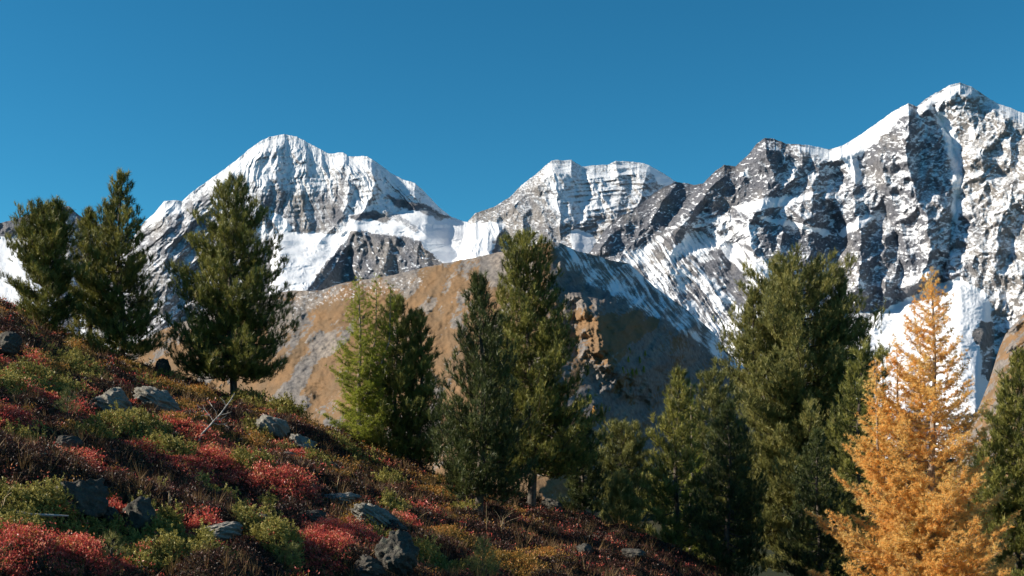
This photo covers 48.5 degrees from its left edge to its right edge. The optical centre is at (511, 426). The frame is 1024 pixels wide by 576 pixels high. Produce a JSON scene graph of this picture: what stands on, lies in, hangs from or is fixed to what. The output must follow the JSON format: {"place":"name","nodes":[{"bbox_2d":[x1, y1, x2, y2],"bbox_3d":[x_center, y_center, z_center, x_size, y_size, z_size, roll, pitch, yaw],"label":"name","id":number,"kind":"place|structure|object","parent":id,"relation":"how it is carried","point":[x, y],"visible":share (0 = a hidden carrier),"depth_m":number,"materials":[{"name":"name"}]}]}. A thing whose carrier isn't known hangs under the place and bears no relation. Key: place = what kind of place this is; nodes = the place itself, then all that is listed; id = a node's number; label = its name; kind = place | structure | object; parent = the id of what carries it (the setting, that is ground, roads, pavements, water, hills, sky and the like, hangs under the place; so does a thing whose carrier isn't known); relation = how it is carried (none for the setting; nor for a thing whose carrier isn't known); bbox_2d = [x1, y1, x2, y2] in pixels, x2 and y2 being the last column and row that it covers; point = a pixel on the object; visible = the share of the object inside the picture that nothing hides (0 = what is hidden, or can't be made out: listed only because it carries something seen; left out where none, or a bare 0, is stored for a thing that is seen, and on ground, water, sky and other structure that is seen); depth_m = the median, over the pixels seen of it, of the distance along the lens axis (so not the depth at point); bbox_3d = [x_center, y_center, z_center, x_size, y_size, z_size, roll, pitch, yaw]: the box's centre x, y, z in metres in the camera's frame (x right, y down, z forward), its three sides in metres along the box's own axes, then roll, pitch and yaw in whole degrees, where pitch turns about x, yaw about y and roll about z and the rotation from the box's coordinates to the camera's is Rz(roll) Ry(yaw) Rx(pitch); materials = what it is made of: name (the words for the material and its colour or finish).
{"place":"outdoors","nodes":[
{"label":"outdoors","id":0,"kind":"place"},
{"bbox_2d":[0,206,128,334],"bbox_3d":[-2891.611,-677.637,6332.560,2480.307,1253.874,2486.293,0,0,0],"label":"ridge","id":1,"kind":"structure","parent":0,"point":[13,268],"depth_m":6274.41,"materials":[{"name":"white snow"}]},
{"bbox_2d":[80,134,467,348],"bbox_3d":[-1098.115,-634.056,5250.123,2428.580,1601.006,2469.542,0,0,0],"label":"pyramid mountain","id":2,"kind":"structure","parent":0,"point":[338,218],"depth_m":5194.94,"materials":[{"name":"white snow"}]},
{"bbox_2d":[0,291,748,575],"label":"hillside","id":3,"kind":"structure","parent":0,"point":[229,485],"depth_m":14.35,"materials":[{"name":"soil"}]},
{"bbox_2d":[1,485,14,508],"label":"dry stalks","id":4,"kind":"object","parent":3,"relation":"on","point":[5,497],"visible":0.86,"depth_m":9.53,"materials":[{"name":"plant"}]},
{"bbox_2d":[0,331,22,356],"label":"boulder","id":5,"kind":"object","parent":3,"relation":"on","point":[10,343],"visible":0.92,"depth_m":21.20,"materials":[{"name":"grey stone"}]},
{"bbox_2d":[15,510,68,516],"bbox_3d":[-4.087,0.709,9.575,0.677,0.104,0.126,0,0,0],"label":"fallen branch","id":6,"kind":"object","parent":3,"relation":"on","point":[54,515],"visible":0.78,"depth_m":9.56,"materials":[{"name":"grey wood"}]},
{"bbox_2d":[0,195,91,330],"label":"stone pine","id":7,"kind":"object","parent":3,"relation":"on","point":[45,233],"visible":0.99,"depth_m":34.72,"materials":[{"name":"green plant"}]},
{"bbox_2d":[52,385,84,417],"bbox_3d":[-6.141,-0.355,15.740,0.453,0.518,0.423,0,0,-31],"label":"pine seedling","id":8,"kind":"object","parent":3,"relation":"on","point":[67,391],"visible":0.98,"depth_m":15.71,"materials":[{"name":"green plant"}]},
{"bbox_2d":[54,435,83,450],"bbox_3d":[-5.141,0.219,13.187,0.350,0.244,0.336,0,0,-30],"label":"boulder","id":9,"kind":"object","parent":3,"relation":"on","point":[74,441],"visible":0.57,"depth_m":13.08,"materials":[{"name":"grey stone"}]},
{"bbox_2d":[56,478,109,517],"bbox_3d":[-3.915,0.651,10.315,0.455,0.382,0.418,0,0,-32],"label":"boulder","id":10,"kind":"object","parent":3,"relation":"on","point":[90,495],"visible":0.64,"depth_m":10.22,"materials":[{"name":"grey stone"}]},
{"bbox_2d":[68,201,119,333],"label":"stone pine","id":11,"kind":"object","parent":3,"relation":"on","point":[88,221],"visible":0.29,"depth_m":37.00,"materials":[{"name":"green plant"}]},
{"bbox_2d":[87,387,134,413],"bbox_3d":[-6.689,-0.366,19.065,0.762,0.609,0.756,0,0,-34],"label":"boulder","id":12,"kind":"object","parent":3,"relation":"on","point":[103,401],"visible":0.56,"depth_m":18.83,"materials":[{"name":"grey stone"}]},
{"bbox_2d":[103,506,122,524],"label":"boulder","id":13,"kind":"object","parent":3,"relation":"on","point":[110,511],"visible":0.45,"depth_m":10.48,"materials":[{"name":"grey stone"}]},
{"bbox_2d":[101,529,132,561],"bbox_3d":[-3.158,0.947,9.031,0.278,0.295,0.301,0,0,-28],"label":"pine seedling","id":14,"kind":"object","parent":3,"relation":"on","point":[112,547],"visible":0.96,"depth_m":9.03,"materials":[{"name":"green plant"}]},
{"bbox_2d":[66,167,171,361],"bbox_3d":[-12.695,-5.220,36.856,3.564,6.414,3.503,0,0,0],"label":"stone pine","id":15,"kind":"object","parent":3,"relation":"on","point":[123,279],"visible":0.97,"depth_m":36.35,"materials":[{"name":"green plant"}]},
{"bbox_2d":[122,496,154,530],"bbox_3d":[-3.491,0.842,10.624,0.336,0.385,0.283,0,0,0],"label":"boulder","id":16,"kind":"object","parent":3,"relation":"on","point":[138,508],"visible":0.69,"depth_m":10.52,"materials":[{"name":"grey stone"}]},
{"bbox_2d":[133,386,181,411],"bbox_3d":[-7.006,-0.542,22.437,0.894,0.524,0.771,0,0,-35],"label":"boulder","id":17,"kind":"object","parent":3,"relation":"on","point":[148,396],"visible":0.89,"depth_m":22.16,"materials":[{"name":"grey stone"}]},
{"bbox_2d":[155,358,170,371],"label":"boulder","id":18,"kind":"object","parent":3,"relation":"on","point":[161,362],"visible":0.58,"depth_m":36.47,"materials":[{"name":"grey stone"}]},
{"bbox_2d":[198,393,234,440],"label":"dead sapling","id":19,"kind":"object","parent":3,"relation":"on","point":[215,418],"visible":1,"depth_m":20.39,"materials":[{"name":"grey wood"}]},
{"bbox_2d":[205,521,242,542],"bbox_3d":[-2.878,1.050,11.126,0.469,0.247,0.385,0,0,0],"label":"boulder","id":20,"kind":"object","parent":3,"relation":"on","point":[225,531],"visible":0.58,"depth_m":11.03,"materials":[{"name":"grey stone"}]},
{"bbox_2d":[158,169,301,396],"bbox_3d":[-8.802,-4.470,35.927,4.512,7.370,4.182,0,0,34],"label":"stone pine","id":21,"kind":"object","parent":3,"relation":"on","point":[242,353],"visible":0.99,"depth_m":35.46,"materials":[{"name":"green plant"}]},
{"bbox_2d":[255,414,289,438],"bbox_3d":[-5.434,0.011,25.639,0.836,0.595,0.764,0,0,0],"label":"boulder","id":22,"kind":"object","parent":3,"relation":"on","point":[279,427],"visible":0.75,"depth_m":25.33,"materials":[{"name":"grey stone"}]},
{"bbox_2d":[284,541,304,563],"bbox_3d":[-2.193,1.264,11.395,0.241,0.266,0.229,0,0,0],"label":"pine seedling","id":23,"kind":"object","parent":3,"relation":"on","point":[291,549],"visible":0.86,"depth_m":11.39,"materials":[{"name":"green plant"}]},
{"bbox_2d":[289,434,316,450],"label":"boulder","id":24,"kind":"object","parent":3,"relation":"on","point":[300,440],"visible":0.66,"depth_m":25.11,"materials":[{"name":"grey stone"}]},
{"bbox_2d":[299,510,329,522],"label":"boulder","id":25,"kind":"object","parent":3,"relation":"on","point":[315,516],"visible":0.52,"depth_m":15.05,"materials":[{"name":"grey stone"}]},
{"bbox_2d":[323,492,360,503],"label":"boulder","id":26,"kind":"object","parent":3,"relation":"on","point":[348,497],"visible":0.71,"depth_m":17.77,"materials":[{"name":"grey stone"}]},
{"bbox_2d":[0,298,714,575],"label":"autumn dwarf shrubs","id":27,"kind":"object","parent":3,"relation":"on","point":[525,558],"visible":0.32,"depth_m":21.03,"materials":[{"name":"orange plant"}]},
{"bbox_2d":[318,273,401,444],"bbox_3d":[-4.367,-1.931,33.029,2.232,5.225,2.167,0,0,34],"label":"larch","id":28,"kind":"object","parent":3,"relation":"on","point":[359,408],"visible":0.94,"depth_m":32.86,"materials":[{"name":"green plant"}]},
{"bbox_2d":[0,310,720,575],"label":"juniper mats","id":29,"kind":"object","parent":3,"relation":"on","point":[167,520],"visible":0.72,"depth_m":14.67,"materials":[{"name":"green plant"}]},
{"bbox_2d":[0,297,732,575],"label":"bilberry shrubs","id":30,"kind":"object","parent":3,"relation":"on","point":[320,528],"visible":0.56,"depth_m":14.14,"materials":[{"name":"red plant"}]},
{"bbox_2d":[0,297,734,575],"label":"dark heath cover","id":31,"kind":"object","parent":3,"relation":"on","point":[302,505],"visible":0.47,"depth_m":19.51,"materials":[{"name":"brown plant"}]},
{"bbox_2d":[352,555,385,575],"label":"boulder","id":32,"kind":"object","parent":3,"relation":"on","point":[369,566],"visible":0.94,"depth_m":11.80,"materials":[{"name":"grey stone"}]},
{"bbox_2d":[351,502,399,526],"bbox_3d":[-1.983,1.295,16.148,0.627,0.468,0.520,0,0,-39],"label":"boulder","id":33,"kind":"object","parent":3,"relation":"on","point":[383,516],"visible":0.84,"depth_m":16.01,"materials":[{"name":"grey stone"}]},
{"bbox_2d":[342,292,442,464],"bbox_3d":[-3.490,-1.393,33.689,3.278,5.301,3.368,0,0,0],"label":"stone pine","id":34,"kind":"object","parent":3,"relation":"on","point":[387,441],"visible":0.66,"depth_m":33.16,"materials":[{"name":"green plant"}]},
{"bbox_2d":[374,529,419,575],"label":"boulder","id":35,"kind":"object","parent":3,"relation":"on","point":[397,552],"visible":0.94,"depth_m":12.01,"materials":[{"name":"grey stone"}]},
{"bbox_2d":[388,519,407,530],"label":"boulder","id":36,"kind":"object","parent":3,"relation":"on","point":[400,524],"visible":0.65,"depth_m":16.04,"materials":[{"name":"grey stone"}]},
{"bbox_2d":[389,305,449,466],"bbox_3d":[-2.733,-1.183,33.593,2.031,4.906,2.004,0,0,-28],"label":"stone pine","id":37,"kind":"object","parent":3,"relation":"on","point":[424,363],"visible":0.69,"depth_m":33.25,"materials":[{"name":"green plant"}]},
{"bbox_2d":[423,269,540,514],"bbox_3d":[-0.645,-0.768,24.485,2.595,5.427,2.695,0,0,0],"label":"stone pine","id":38,"kind":"object","parent":3,"relation":"on","point":[493,420],"visible":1,"depth_m":24.23,"materials":[{"name":"green plant"}]},
{"bbox_2d":[464,533,501,575],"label":"pine seedling","id":39,"kind":"object","parent":3,"relation":"on","point":[486,564],"visible":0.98,"depth_m":15.05,"materials":[{"name":"green plant"}]},
{"bbox_2d":[464,226,613,506],"bbox_3d":[0.560,-1.612,30.523,3.755,7.490,4.030,0,0,-24],"label":"stone pine","id":40,"kind":"object","parent":3,"relation":"on","point":[540,394],"visible":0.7,"depth_m":29.92,"materials":[{"name":"green plant"}]},
{"bbox_2d":[541,498,563,512],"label":"boulder","id":41,"kind":"object","parent":3,"relation":"on","point":[557,505],"visible":0.44,"depth_m":31.54,"materials":[{"name":"grey stone"}]},
{"bbox_2d":[557,415,610,514],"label":"stone pine","id":42,"kind":"object","parent":3,"relation":"on","point":[583,493],"visible":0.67,"depth_m":32.22,"materials":[{"name":"green plant"}]},
{"bbox_2d":[576,543,593,554],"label":"boulder","id":43,"kind":"object","parent":3,"relation":"on","point":[584,546],"visible":0.77,"depth_m":22.71,"materials":[{"name":"grey stone"}]},
{"bbox_2d":[601,467,645,524],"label":"young pine","id":44,"kind":"object","parent":3,"relation":"on","point":[620,489],"visible":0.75,"depth_m":35.77,"materials":[{"name":"green plant"}]},
{"bbox_2d":[591,417,656,532],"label":"stone pine","id":45,"kind":"object","parent":3,"relation":"on","point":[630,442],"visible":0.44,"depth_m":42.69,"materials":[{"name":"green plant"}]},
{"bbox_2d":[621,548,645,558],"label":"boulder","id":46,"kind":"object","parent":3,"relation":"on","point":[632,552],"visible":0.98,"depth_m":22.97,"materials":[{"name":"grey stone"}]},
{"bbox_2d":[633,363,716,557],"bbox_3d":[5.488,1.119,37.991,3.080,6.701,2.818,0,0,0],"label":"stone pine","id":47,"kind":"object","parent":3,"relation":"on","point":[664,490],"visible":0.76,"depth_m":37.63,"materials":[{"name":"green plant"}]},
{"bbox_2d":[669,365,756,571],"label":"stone pine","id":48,"kind":"object","parent":3,"relation":"on","point":[714,393],"visible":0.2,"depth_m":45.66,"materials":[{"name":"green plant"}]},
{"bbox_2d":[680,397,770,575],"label":"stone pine","id":49,"kind":"object","parent":3,"relation":"on","point":[736,513],"visible":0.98,"depth_m":31.79,"materials":[{"name":"green plant"}]},
{"bbox_2d":[710,242,904,572],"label":"stone pine","id":50,"kind":"object","parent":3,"relation":"on","point":[785,407],"visible":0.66,"depth_m":48.89,"materials":[{"name":"green plant"}]},
{"bbox_2d":[771,427,864,575],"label":"stone pine","id":51,"kind":"object","parent":3,"relation":"on","point":[811,496],"visible":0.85,"depth_m":32.87,"materials":[{"name":"green plant"}]},
{"bbox_2d":[807,337,894,575],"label":"stone pine","id":52,"kind":"object","parent":3,"relation":"on","point":[838,430],"visible":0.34,"depth_m":39.77,"materials":[{"name":"green plant"}]},
{"bbox_2d":[803,267,1020,575],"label":"golden larch","id":53,"kind":"object","parent":3,"relation":"on","point":[920,525],"visible":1,"depth_m":23.66,"materials":[{"name":"orange plant"}]},
{"bbox_2d":[942,456,986,574],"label":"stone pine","id":54,"kind":"object","parent":3,"relation":"on","point":[974,464],"visible":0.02,"depth_m":31.04,"materials":[{"name":"green plant"}]},
{"bbox_2d":[960,344,1023,575],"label":"stone pine","id":55,"kind":"object","parent":3,"relation":"on","point":[1004,434],"visible":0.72,"depth_m":28.64,"materials":[{"name":"green plant"}]},
{"bbox_2d":[125,242,765,517],"bbox_3d":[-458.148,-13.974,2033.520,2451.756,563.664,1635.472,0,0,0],"label":"brown hill","id":56,"kind":"structure","parent":0,"point":[620,308],"depth_m":1822.15,"materials":[{"name":"brown stone"}]},
{"bbox_2d":[0,0,1023,236],"label":"sky","id":57,"kind":"structure","parent":0,"point":[465,102],"materials":[{"name":"blue"}]},
{"bbox_2d":[457,160,675,259],"bbox_3d":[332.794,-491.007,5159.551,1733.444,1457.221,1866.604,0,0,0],"label":"twin topped mountain","id":58,"kind":"structure","parent":0,"point":[573,205],"depth_m":4975.93,"materials":[{"name":"white snow"}]},
{"bbox_2d":[680,384,705,559],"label":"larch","id":59,"kind":"object","parent":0,"point":[697,470],"visible":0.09,"depth_m":40.97,"materials":[{"name":"green plant"}]},
{"bbox_2d":[589,83,1023,458],"bbox_3d":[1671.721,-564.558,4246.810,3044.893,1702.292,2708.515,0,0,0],"label":"massif","id":60,"kind":"structure","parent":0,"point":[900,200],"depth_m":4227.76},
{"bbox_2d":[599,459,1023,575],"bbox_3d":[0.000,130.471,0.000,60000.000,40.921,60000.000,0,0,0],"label":"valley floor","id":61,"kind":"structure","parent":0,"point":[769,572],"depth_m":1056.94,"materials":[{"name":"plant"}]},
{"bbox_2d":[953,315,1023,486],"bbox_3d":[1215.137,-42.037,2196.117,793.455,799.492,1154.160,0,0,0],"label":"slope","id":62,"kind":"structure","parent":0,"point":[1014,336],"depth_m":2277.73,"materials":[{"name":"beige stone"}]}
]}

